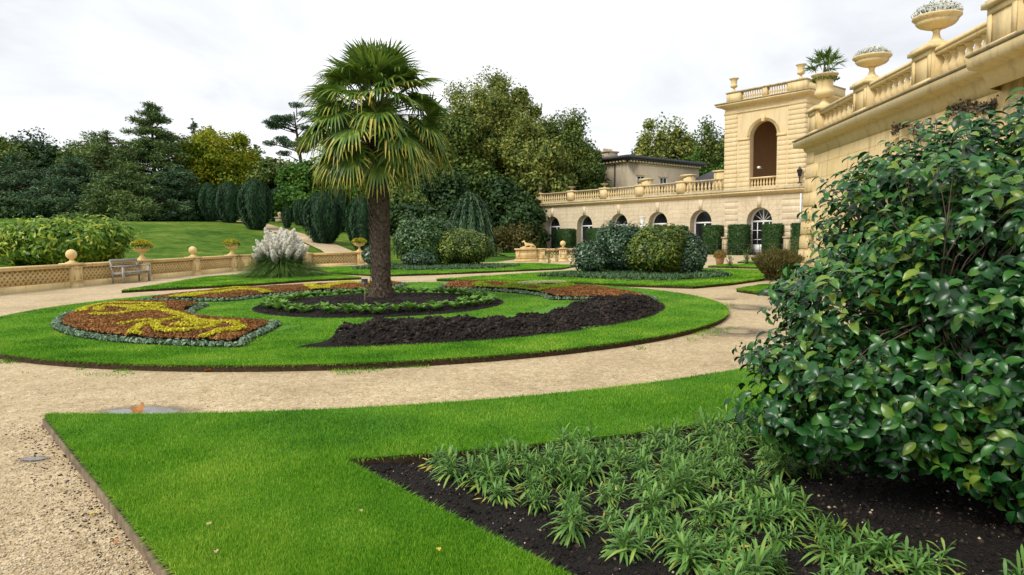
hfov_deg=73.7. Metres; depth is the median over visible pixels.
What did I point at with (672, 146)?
lime tree
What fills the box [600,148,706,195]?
grey house
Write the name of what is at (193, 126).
fir tree
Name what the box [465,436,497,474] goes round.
bedding plant
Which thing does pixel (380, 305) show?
primula plant
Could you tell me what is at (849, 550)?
bedding plant
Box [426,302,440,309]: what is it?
primula plant
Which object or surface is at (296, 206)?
clipped yew
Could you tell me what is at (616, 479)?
bedding plant
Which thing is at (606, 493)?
bedding plant
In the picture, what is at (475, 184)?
broadleaf tree
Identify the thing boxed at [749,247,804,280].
feathery shrub
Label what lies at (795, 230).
clipped hedge
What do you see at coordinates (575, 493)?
bedding plant
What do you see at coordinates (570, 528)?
bedding plant
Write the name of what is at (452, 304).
primula plant
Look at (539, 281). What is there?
pale carpet plants
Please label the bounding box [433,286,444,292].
primula plant
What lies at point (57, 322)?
silver edging plants
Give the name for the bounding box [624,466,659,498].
bedding plant
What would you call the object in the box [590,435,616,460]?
bedding plant
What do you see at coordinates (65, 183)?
pine tree
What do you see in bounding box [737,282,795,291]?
corner lawn turf
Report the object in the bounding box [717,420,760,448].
bedding plant
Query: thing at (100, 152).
pine tree
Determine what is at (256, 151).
fir tree
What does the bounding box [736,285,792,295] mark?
corner lawn fringe
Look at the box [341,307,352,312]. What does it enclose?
primula plant
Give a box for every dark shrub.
[0,191,50,218]
[8,195,79,218]
[77,200,120,216]
[389,208,409,234]
[392,200,448,228]
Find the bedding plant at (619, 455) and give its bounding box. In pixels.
[604,441,637,472]
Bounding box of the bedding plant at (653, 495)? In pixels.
[622,480,680,525]
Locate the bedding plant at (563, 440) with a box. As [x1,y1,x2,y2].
[551,420,598,460]
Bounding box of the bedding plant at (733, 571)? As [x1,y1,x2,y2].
[696,543,759,574]
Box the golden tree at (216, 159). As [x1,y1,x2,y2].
[159,125,266,219]
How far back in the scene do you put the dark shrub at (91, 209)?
69.24 m
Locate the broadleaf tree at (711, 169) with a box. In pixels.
[702,162,723,174]
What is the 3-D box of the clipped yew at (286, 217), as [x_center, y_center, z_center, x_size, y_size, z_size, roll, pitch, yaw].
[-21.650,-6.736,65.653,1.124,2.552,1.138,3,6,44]
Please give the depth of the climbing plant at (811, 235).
24.67 m
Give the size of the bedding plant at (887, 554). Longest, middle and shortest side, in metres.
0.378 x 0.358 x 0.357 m
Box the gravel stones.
[0,368,710,574]
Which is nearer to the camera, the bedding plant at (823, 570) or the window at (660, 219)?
the bedding plant at (823, 570)
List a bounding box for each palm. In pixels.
[289,36,456,297]
[802,46,847,73]
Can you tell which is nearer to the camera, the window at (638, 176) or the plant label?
the plant label
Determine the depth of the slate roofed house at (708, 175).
92.87 m
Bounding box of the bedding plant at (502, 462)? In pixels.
[489,439,527,486]
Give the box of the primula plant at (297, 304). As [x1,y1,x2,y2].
[289,303,303,308]
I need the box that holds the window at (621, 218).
[615,214,627,227]
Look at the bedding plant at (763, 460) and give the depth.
4.81 m
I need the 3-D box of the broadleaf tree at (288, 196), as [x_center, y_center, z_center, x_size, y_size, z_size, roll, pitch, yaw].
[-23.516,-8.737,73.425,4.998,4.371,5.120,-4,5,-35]
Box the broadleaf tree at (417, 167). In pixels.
[404,133,434,185]
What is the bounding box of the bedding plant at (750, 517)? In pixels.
[729,480,786,540]
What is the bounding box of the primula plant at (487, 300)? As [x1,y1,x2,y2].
[482,296,494,303]
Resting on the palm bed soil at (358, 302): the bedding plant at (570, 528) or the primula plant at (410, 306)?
the primula plant at (410, 306)
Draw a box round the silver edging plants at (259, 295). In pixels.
[138,282,406,300]
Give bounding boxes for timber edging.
[42,418,170,574]
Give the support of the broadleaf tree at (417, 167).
on the ground at (173, 239)
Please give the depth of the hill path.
52.54 m
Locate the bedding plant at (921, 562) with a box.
[876,536,966,574]
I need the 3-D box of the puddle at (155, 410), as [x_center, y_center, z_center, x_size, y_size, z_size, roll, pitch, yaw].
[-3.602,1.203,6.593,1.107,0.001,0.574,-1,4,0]
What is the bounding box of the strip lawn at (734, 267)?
[708,266,762,268]
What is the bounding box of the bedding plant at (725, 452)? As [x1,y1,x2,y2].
[707,433,747,471]
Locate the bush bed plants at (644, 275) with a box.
[537,269,732,280]
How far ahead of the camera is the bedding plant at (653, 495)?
3.90 m
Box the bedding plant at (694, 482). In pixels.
[679,467,716,499]
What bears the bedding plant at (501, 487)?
on the planting bed soil at (967, 554)
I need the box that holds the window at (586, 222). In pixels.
[581,216,591,242]
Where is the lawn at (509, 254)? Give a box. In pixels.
[496,251,515,257]
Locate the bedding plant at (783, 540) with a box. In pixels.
[767,519,809,551]
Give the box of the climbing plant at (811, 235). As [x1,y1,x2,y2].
[804,216,813,256]
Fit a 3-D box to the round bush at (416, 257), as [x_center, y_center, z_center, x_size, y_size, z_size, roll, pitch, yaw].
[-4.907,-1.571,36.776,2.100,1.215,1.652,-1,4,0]
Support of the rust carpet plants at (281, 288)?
on the carpet bed soil at (322, 289)
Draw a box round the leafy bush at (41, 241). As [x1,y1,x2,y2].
[0,213,141,265]
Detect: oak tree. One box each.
[498,124,577,203]
[510,104,612,198]
[587,139,609,186]
[680,114,724,171]
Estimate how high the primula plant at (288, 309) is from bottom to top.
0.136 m
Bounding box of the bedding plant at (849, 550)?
[793,514,889,574]
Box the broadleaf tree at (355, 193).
[325,180,368,200]
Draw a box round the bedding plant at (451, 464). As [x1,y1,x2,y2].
[427,441,475,487]
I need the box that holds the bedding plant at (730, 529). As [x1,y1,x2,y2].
[719,508,756,551]
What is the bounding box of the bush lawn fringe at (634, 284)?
[436,268,765,286]
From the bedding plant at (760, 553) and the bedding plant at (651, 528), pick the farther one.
the bedding plant at (651, 528)
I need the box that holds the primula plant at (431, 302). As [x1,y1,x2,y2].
[426,300,440,304]
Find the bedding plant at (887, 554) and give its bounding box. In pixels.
[839,519,924,574]
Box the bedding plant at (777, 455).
[757,439,808,482]
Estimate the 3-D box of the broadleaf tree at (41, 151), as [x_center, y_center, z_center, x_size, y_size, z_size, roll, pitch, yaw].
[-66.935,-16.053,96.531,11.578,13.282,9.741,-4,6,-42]
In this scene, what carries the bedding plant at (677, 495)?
on the planting bed soil at (967, 554)
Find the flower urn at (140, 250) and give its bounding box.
[131,247,149,258]
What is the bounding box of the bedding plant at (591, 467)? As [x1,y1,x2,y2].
[557,434,616,486]
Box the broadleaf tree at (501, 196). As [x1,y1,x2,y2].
[479,172,547,251]
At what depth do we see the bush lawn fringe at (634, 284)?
22.71 m
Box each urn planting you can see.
[855,45,890,55]
[911,0,963,19]
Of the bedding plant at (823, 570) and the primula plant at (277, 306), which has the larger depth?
the primula plant at (277, 306)
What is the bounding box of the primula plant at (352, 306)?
[345,302,358,309]
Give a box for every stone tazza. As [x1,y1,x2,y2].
[852,52,892,76]
[912,9,962,40]
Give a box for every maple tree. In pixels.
[419,100,499,183]
[427,65,552,250]
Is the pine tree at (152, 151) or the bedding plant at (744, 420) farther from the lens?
the pine tree at (152, 151)
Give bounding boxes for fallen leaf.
[128,402,143,412]
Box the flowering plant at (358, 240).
[351,237,366,243]
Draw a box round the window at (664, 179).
[659,176,667,192]
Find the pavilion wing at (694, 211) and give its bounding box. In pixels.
[535,178,724,252]
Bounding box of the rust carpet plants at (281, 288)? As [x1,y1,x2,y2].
[151,280,401,297]
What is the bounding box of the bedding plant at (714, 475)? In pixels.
[684,451,730,489]
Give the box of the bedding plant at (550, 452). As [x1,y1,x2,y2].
[537,440,569,470]
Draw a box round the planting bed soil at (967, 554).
[359,426,1023,574]
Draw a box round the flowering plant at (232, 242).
[221,238,240,246]
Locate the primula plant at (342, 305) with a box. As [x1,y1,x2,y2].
[336,303,350,310]
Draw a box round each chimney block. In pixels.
[639,178,653,193]
[680,174,696,190]
[713,170,724,189]
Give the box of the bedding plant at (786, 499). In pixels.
[763,476,821,533]
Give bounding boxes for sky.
[0,0,986,187]
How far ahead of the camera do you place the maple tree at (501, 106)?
79.64 m
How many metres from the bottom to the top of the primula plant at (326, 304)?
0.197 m
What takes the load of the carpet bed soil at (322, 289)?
on the round lawn at (315, 366)
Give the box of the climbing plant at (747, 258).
[743,245,752,263]
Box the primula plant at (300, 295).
[291,292,305,298]
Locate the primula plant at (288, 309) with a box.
[284,306,293,311]
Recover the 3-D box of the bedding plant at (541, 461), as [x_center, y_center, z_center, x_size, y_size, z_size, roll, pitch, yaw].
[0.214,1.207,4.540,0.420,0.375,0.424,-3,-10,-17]
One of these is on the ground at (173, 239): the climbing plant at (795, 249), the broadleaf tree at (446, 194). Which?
the broadleaf tree at (446, 194)
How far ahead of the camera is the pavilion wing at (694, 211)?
64.79 m
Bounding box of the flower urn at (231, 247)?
[224,244,238,254]
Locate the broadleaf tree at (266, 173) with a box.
[242,156,295,189]
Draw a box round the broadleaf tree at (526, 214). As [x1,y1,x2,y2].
[497,201,550,251]
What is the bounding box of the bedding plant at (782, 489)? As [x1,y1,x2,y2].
[756,474,807,511]
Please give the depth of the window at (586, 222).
71.28 m
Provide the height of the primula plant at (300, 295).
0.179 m
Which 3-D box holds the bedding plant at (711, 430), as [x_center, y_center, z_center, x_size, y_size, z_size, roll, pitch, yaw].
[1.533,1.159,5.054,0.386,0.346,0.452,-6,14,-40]
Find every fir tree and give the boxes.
[186,118,200,138]
[240,144,263,218]
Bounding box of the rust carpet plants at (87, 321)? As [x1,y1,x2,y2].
[62,299,268,339]
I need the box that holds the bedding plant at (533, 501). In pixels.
[519,483,560,515]
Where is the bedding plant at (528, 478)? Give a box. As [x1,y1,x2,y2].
[512,463,554,499]
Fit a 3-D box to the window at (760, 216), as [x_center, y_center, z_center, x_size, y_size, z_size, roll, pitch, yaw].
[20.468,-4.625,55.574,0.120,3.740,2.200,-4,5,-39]
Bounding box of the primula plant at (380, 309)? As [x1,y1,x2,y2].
[372,306,387,312]
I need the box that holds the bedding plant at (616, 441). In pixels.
[610,429,630,449]
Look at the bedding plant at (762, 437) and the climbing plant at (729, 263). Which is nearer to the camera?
the bedding plant at (762, 437)
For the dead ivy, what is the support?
attached to the terrace wing at (943, 74)
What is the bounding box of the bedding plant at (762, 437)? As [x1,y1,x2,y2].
[743,432,784,462]
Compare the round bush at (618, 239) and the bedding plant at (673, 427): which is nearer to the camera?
the bedding plant at (673, 427)
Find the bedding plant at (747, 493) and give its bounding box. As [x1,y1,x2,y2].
[736,487,768,514]
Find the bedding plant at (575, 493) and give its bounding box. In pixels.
[556,483,590,517]
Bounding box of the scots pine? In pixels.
[261,102,317,161]
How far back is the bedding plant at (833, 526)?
3.65 m
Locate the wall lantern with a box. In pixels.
[796,166,801,183]
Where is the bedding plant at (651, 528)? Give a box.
[630,505,671,537]
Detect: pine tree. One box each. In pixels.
[0,150,77,218]
[7,155,104,218]
[39,129,157,196]
[59,168,182,221]
[88,101,205,217]
[142,165,202,221]
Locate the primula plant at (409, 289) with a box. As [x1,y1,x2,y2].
[404,286,415,291]
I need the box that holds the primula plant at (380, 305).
[372,301,389,307]
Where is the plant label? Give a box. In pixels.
[361,279,367,302]
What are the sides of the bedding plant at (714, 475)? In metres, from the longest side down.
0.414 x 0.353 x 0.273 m
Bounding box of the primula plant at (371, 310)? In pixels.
[366,307,377,313]
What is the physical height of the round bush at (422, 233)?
3.056 m
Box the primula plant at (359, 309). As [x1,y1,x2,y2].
[354,305,365,312]
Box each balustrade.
[0,246,238,294]
[238,244,365,270]
[537,241,575,260]
[555,247,573,260]
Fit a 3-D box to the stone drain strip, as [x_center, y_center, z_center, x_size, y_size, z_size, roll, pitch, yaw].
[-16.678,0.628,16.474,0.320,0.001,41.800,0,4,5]
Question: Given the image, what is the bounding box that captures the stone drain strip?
[0,271,236,295]
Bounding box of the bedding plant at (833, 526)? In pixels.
[807,508,850,546]
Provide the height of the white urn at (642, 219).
0.900 m
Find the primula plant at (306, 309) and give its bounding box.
[300,307,311,312]
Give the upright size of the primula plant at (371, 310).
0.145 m
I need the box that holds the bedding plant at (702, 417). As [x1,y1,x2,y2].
[694,402,743,439]
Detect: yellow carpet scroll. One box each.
[74,300,246,336]
[169,280,371,296]
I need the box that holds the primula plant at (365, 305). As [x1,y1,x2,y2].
[357,303,372,310]
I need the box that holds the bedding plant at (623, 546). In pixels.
[599,505,656,565]
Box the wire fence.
[706,244,782,255]
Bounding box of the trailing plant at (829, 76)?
[810,75,840,83]
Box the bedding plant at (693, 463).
[657,444,701,479]
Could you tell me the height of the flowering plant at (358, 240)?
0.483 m
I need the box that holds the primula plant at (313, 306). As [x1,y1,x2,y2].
[305,303,319,309]
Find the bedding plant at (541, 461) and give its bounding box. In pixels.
[519,445,576,489]
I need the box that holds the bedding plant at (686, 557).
[661,528,733,574]
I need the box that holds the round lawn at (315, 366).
[0,282,727,371]
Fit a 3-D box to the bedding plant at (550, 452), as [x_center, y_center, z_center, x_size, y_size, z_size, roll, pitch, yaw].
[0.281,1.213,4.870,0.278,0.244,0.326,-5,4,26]
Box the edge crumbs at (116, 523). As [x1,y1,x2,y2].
[5,425,147,574]
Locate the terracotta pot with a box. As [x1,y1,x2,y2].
[715,256,724,264]
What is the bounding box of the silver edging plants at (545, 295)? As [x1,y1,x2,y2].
[437,282,657,300]
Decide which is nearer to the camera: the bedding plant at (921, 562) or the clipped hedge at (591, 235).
the bedding plant at (921, 562)
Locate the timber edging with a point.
(112, 511)
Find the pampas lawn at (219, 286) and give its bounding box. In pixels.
[122,275,360,292]
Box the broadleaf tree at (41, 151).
[5,126,60,178]
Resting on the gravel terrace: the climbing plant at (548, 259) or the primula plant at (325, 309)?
the climbing plant at (548, 259)
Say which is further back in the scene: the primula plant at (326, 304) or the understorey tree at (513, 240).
the understorey tree at (513, 240)
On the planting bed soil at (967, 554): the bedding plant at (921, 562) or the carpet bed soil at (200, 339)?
the bedding plant at (921, 562)
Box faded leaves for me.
[418,424,965,574]
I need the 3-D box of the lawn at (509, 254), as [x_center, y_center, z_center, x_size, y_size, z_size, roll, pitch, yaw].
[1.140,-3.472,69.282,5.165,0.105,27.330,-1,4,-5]
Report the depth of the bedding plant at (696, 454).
4.73 m
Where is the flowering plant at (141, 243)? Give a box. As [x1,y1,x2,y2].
[128,239,153,249]
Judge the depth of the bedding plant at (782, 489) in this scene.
4.05 m
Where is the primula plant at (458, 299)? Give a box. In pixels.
[455,297,466,302]
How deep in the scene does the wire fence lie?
53.93 m
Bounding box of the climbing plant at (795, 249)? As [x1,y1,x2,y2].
[790,236,799,253]
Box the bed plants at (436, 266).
[352,262,519,269]
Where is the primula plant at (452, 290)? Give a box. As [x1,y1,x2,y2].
[449,288,459,292]
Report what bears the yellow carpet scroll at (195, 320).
on the carpet bed soil at (200, 339)
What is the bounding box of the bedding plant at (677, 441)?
[662,429,689,453]
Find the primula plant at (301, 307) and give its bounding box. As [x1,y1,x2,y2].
[294,305,310,311]
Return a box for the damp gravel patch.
[713,328,759,334]
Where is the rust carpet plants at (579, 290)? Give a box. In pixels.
[443,280,644,296]
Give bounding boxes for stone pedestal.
[274,212,281,221]
[721,237,727,253]
[782,236,790,250]
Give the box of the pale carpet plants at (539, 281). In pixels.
[518,280,566,283]
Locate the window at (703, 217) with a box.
[694,210,711,242]
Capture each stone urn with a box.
[729,77,738,91]
[796,63,806,78]
[811,72,838,104]
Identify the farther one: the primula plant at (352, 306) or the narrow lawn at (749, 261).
the narrow lawn at (749, 261)
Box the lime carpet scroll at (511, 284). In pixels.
[472,280,574,290]
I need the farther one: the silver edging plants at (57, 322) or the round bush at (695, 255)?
the round bush at (695, 255)
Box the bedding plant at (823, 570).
[809,563,838,574]
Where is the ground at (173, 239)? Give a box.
[0,219,570,292]
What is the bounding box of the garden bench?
[109,258,150,283]
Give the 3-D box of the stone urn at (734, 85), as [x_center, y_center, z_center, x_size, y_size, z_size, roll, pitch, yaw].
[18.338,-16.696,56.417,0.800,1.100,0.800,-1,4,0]
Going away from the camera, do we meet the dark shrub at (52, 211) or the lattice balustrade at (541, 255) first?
the lattice balustrade at (541, 255)
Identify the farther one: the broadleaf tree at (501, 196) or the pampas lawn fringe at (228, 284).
the broadleaf tree at (501, 196)
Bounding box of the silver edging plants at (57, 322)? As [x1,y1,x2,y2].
[50,301,280,347]
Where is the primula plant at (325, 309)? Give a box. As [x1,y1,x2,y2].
[319,305,333,312]
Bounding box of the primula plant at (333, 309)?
[326,306,340,312]
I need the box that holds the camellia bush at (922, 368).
[724,87,1023,523]
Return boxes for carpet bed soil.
[51,306,280,347]
[158,285,405,301]
[446,286,592,299]
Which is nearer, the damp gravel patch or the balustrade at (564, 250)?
the damp gravel patch
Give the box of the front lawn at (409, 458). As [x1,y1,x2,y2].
[45,366,788,574]
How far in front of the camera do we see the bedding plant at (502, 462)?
4.57 m
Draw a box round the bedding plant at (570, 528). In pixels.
[541,492,594,547]
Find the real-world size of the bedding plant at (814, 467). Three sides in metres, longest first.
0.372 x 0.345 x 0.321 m
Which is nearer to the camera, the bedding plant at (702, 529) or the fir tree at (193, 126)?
the bedding plant at (702, 529)
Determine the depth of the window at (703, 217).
60.31 m
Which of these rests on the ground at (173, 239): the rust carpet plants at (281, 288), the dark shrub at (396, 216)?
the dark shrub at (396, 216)
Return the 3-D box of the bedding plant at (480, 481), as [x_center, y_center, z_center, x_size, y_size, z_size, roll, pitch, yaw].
[-0.210,1.218,4.452,0.441,0.377,0.445,-4,-6,25]
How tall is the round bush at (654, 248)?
2.240 m
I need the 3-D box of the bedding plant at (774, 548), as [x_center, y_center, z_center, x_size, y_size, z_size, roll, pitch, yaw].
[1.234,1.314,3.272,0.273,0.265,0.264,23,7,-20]
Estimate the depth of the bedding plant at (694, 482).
4.27 m
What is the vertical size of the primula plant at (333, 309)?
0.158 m
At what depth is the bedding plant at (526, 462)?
4.72 m
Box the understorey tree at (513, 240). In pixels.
[489,221,544,252]
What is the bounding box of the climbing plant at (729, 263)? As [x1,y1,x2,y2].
[726,252,733,267]
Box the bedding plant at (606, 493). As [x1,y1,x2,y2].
[590,479,629,508]
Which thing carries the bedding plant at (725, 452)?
on the planting bed soil at (967, 554)
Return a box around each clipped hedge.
[553,228,576,252]
[586,227,601,241]
[676,225,688,234]
[701,224,723,254]
[726,224,751,254]
[761,223,784,253]
[789,222,800,253]
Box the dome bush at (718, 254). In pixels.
[713,250,726,257]
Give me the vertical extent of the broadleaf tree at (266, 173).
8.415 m
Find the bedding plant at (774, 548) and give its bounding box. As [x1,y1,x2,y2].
[750,535,793,574]
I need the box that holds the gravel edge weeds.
[0,302,738,377]
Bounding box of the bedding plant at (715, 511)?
[683,489,742,527]
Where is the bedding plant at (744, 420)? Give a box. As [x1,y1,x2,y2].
[728,405,754,435]
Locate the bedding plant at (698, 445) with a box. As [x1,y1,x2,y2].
[685,410,723,448]
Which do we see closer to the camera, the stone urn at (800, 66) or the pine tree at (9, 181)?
the stone urn at (800, 66)
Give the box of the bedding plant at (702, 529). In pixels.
[685,507,719,540]
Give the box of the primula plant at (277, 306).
[270,302,284,309]
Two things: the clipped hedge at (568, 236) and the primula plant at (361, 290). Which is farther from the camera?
the clipped hedge at (568, 236)
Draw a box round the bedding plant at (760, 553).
[712,531,778,574]
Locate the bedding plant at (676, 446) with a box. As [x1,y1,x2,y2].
[654,433,699,460]
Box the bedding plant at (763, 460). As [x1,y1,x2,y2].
[750,445,774,468]
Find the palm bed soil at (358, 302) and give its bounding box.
[252,292,503,317]
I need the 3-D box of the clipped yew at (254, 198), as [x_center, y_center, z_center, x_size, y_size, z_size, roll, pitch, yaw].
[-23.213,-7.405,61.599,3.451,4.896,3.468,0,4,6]
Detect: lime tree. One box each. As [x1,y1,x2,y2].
[629,112,696,160]
[637,148,654,156]
[682,144,703,175]
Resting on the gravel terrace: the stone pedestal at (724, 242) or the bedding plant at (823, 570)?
the stone pedestal at (724, 242)
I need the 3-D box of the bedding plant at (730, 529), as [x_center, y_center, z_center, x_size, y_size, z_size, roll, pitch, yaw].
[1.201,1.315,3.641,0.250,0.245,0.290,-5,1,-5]
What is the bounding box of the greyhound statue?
[522,241,535,246]
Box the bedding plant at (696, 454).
[686,444,713,468]
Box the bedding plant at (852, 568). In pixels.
[819,537,868,574]
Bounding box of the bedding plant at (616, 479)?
[602,463,632,493]
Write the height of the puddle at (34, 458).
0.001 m
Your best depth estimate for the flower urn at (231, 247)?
37.15 m
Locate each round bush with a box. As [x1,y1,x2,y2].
[361,245,371,264]
[390,214,457,263]
[401,247,439,265]
[434,228,495,264]
[570,236,614,271]
[596,218,641,271]
[623,222,691,272]
[678,231,707,272]
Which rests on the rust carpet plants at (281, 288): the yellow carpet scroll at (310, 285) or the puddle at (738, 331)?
the yellow carpet scroll at (310, 285)
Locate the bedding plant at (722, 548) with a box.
[691,526,739,563]
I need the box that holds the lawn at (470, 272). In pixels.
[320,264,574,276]
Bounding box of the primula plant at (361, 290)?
[356,287,366,292]
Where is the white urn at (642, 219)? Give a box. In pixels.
[639,217,645,228]
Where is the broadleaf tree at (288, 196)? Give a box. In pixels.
[271,186,312,216]
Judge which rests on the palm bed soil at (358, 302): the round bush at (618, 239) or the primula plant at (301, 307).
the primula plant at (301, 307)
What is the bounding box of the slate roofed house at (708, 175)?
[675,170,713,190]
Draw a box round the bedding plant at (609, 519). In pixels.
[591,501,626,534]
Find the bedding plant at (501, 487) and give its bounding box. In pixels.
[485,471,519,507]
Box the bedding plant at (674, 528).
[643,509,698,563]
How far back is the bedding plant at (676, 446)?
4.96 m
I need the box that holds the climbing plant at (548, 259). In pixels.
[546,252,552,262]
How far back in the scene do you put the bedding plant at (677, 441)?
5.09 m
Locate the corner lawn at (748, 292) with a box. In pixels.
[737,290,768,295]
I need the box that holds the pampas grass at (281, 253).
[231,227,332,278]
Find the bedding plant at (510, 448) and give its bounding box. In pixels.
[500,429,533,465]
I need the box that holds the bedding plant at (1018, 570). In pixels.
[999,544,1023,574]
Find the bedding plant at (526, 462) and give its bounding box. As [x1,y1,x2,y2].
[514,443,544,476]
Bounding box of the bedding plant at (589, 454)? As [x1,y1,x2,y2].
[568,436,600,469]
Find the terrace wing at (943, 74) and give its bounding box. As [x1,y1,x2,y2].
[792,0,1023,280]
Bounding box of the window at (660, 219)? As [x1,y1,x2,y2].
[652,212,666,226]
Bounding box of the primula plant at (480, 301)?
[476,298,484,303]
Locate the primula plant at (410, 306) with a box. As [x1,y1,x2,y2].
[404,302,419,309]
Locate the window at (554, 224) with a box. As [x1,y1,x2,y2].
[550,217,559,248]
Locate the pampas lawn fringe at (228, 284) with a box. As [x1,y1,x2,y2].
[122,275,359,290]
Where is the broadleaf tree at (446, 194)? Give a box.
[410,164,472,219]
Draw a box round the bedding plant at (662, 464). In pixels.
[645,445,693,493]
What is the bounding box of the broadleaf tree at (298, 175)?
[274,157,339,193]
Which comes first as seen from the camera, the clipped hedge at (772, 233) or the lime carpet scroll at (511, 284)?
the lime carpet scroll at (511, 284)
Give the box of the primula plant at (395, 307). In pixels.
[389,304,404,311]
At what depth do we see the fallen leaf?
6.60 m
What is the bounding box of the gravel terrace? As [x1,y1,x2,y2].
[0,254,866,574]
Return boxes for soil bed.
[297,295,665,347]
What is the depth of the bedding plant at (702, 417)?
5.47 m
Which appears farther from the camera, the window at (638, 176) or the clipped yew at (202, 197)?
the window at (638, 176)
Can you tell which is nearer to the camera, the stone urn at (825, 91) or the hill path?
the stone urn at (825, 91)
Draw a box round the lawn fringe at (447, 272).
[317,264,572,274]
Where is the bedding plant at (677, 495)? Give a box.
[647,450,708,510]
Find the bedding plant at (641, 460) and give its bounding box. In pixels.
[622,444,659,480]
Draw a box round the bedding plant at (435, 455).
[426,443,447,468]
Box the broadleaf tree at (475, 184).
[454,159,501,230]
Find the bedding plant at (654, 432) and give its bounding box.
[638,418,671,450]
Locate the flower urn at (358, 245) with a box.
[353,243,364,250]
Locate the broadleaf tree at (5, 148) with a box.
[0,134,39,191]
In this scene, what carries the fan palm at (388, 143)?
on the palm bed soil at (358, 302)
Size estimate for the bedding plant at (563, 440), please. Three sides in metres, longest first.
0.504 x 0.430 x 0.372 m
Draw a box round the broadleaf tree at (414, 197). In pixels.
[389,176,434,231]
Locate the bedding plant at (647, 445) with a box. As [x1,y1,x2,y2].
[622,433,662,465]
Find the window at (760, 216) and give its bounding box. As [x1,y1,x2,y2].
[751,208,771,253]
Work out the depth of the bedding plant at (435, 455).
4.81 m
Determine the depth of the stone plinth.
46.48 m
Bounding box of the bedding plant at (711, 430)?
[692,417,747,459]
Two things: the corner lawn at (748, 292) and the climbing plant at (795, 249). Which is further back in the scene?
the climbing plant at (795, 249)
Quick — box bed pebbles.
[386,427,1017,574]
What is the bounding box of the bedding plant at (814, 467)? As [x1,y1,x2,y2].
[791,448,840,478]
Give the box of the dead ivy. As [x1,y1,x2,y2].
[890,95,998,134]
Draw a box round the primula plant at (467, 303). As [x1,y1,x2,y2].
[460,300,475,305]
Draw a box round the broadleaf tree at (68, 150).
[48,139,125,174]
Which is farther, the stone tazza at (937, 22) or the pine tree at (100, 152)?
the pine tree at (100, 152)
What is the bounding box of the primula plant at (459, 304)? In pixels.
[453,301,464,306]
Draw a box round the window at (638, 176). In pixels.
[636,174,645,184]
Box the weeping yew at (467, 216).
[449,191,496,256]
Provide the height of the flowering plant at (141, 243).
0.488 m
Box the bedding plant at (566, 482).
[551,460,592,495]
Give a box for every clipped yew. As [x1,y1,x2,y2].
[193,182,217,221]
[211,181,240,222]
[234,179,273,229]
[270,188,283,221]
[281,204,292,227]
[290,199,303,225]
[301,191,345,243]
[329,188,349,231]
[345,195,370,249]
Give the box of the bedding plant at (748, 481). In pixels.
[714,465,768,507]
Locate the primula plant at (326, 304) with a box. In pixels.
[317,301,332,306]
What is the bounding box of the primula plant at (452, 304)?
[448,302,457,307]
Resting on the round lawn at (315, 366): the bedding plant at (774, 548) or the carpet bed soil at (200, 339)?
the carpet bed soil at (200, 339)
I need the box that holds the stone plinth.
[514,247,537,261]
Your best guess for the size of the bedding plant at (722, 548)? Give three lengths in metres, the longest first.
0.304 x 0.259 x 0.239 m
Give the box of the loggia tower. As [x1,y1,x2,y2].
[714,77,845,253]
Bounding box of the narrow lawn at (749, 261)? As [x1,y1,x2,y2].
[737,260,754,263]
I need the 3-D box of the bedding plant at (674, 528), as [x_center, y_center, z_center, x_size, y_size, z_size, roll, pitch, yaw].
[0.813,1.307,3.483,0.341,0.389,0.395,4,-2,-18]
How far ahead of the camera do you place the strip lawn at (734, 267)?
33.81 m
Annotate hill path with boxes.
[216,220,367,265]
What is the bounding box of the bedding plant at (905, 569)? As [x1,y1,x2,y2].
[885,559,907,574]
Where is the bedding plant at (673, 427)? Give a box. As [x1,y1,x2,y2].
[661,415,687,444]
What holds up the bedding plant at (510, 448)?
on the planting bed soil at (967, 554)
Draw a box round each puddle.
[23,457,44,460]
[106,407,178,413]
[723,329,755,333]
[734,305,762,308]
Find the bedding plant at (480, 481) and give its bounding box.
[451,443,510,497]
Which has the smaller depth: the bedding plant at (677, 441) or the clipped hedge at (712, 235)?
the bedding plant at (677, 441)
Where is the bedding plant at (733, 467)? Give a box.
[720,446,752,479]
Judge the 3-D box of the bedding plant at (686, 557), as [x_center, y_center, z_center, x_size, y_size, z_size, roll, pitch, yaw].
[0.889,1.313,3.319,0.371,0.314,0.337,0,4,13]

